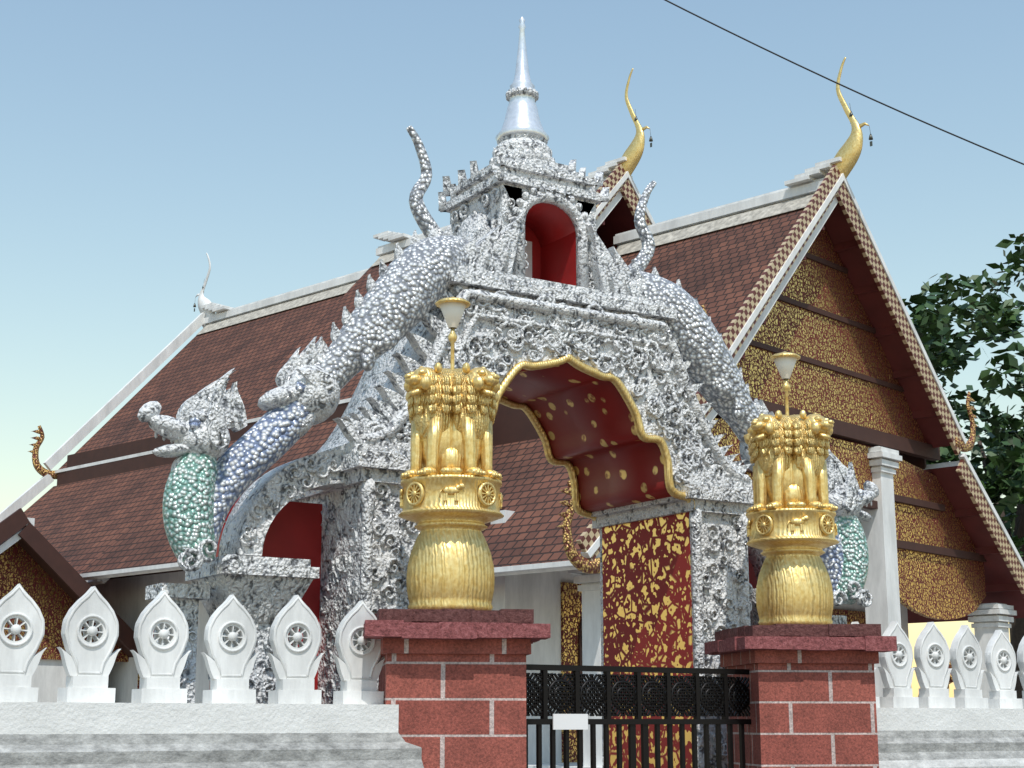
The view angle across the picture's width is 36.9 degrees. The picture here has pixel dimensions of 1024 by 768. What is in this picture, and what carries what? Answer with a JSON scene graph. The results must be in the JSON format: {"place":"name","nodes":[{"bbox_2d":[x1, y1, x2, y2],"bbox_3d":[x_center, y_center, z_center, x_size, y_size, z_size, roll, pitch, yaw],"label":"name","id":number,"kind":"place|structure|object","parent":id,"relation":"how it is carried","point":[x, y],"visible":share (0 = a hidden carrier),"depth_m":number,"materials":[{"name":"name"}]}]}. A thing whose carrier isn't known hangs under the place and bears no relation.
{"place":"outdoors","nodes":[
{"label":"outdoors","id":0,"kind":"place"},
{"bbox_2d":[363,609,550,767],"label":"gate pillar","id":1,"kind":"structure","parent":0,"point":[452,684],"depth_m":10.13,"materials":[{"name":"red brick"}]},
{"bbox_2d":[398,297,503,609],"bbox_3d":[-0.430,0.484,10.955,0.749,2.300,0.749,0,-12,1],"label":"golden pillar sculpture","id":2,"kind":"object","parent":1,"relation":"on","point":[451,497],"visible":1,"depth_m":10.68,"materials":[{"name":"gold metal"}]},
{"bbox_2d":[526,664,750,767],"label":"iron gate","id":3,"kind":"structure","parent":1,"relation":"attached to","point":[720,700],"depth_m":11.38,"materials":[{"name":"black metal"}]},
{"bbox_2d":[137,17,878,767],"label":"temple gateway","id":4,"kind":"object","parent":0,"point":[585,343],"depth_m":13.08,"materials":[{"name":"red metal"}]},
{"bbox_2d":[0,0,1023,696],"label":"sky","id":5,"kind":"structure","parent":0,"point":[141,140],"materials":[{"name":"blue"}]},
{"bbox_2d":[704,624,896,767],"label":"gate pillar","id":6,"kind":"structure","parent":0,"point":[812,696],"depth_m":11.79,"materials":[{"name":"red brick"}]},
{"bbox_2d":[744,351,838,624],"bbox_3d":[2.283,0.848,12.611,0.749,2.300,0.749,0,-12,0],"label":"golden pillar sculpture","id":7,"kind":"object","parent":6,"relation":"on","point":[791,527],"visible":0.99,"depth_m":12.35,"materials":[{"name":"gold metal"}]},
{"bbox_2d":[664,0,1023,164],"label":"overhead cable","id":8,"kind":"object","parent":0,"point":[841,84],"visible":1,"depth_m":21.92,"materials":[{"name":"black plastic"}]},
{"bbox_2d":[971,410,1023,531],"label":"tree","id":9,"kind":"object","parent":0,"point":[1006,512],"visible":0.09,"depth_m":52.64,"materials":[{"name":"green plant"}]},
{"label":"ground","id":10,"kind":"structure","parent":0,"visible":0},
{"bbox_2d":[0,508,137,701],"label":"hall","id":11,"kind":"structure","parent":10,"relation":"on","point":[43,572],"depth_m":27.70,"materials":[{"name":"wood"}]},
{"bbox_2d":[0,702,423,767],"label":"boundary wall","id":12,"kind":"structure","parent":10,"relation":"on","point":[120,735],"depth_m":9.31,"materials":[{"name":"white concrete"}]},
{"bbox_2d":[0,584,1023,708],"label":"wall finials","id":13,"kind":"object","parent":12,"relation":"on","point":[88,664],"depth_m":9.84,"materials":[{"name":"white paint"}]},
{"bbox_2d":[0,57,1023,767],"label":"temple building","id":14,"kind":"structure","parent":10,"relation":"on","point":[798,267],"depth_m":27.98,"materials":[{"name":"tile"}]},
{"bbox_2d":[876,708,1023,767],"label":"boundary wall","id":15,"kind":"structure","parent":10,"relation":"on","point":[950,737],"depth_m":12.62,"materials":[{"name":"white concrete"}]},
{"bbox_2d":[902,233,1023,698],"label":"tree","id":16,"kind":"object","parent":10,"relation":"on","point":[1003,474],"visible":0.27,"depth_m":42.59,"materials":[{"name":"green plant"}]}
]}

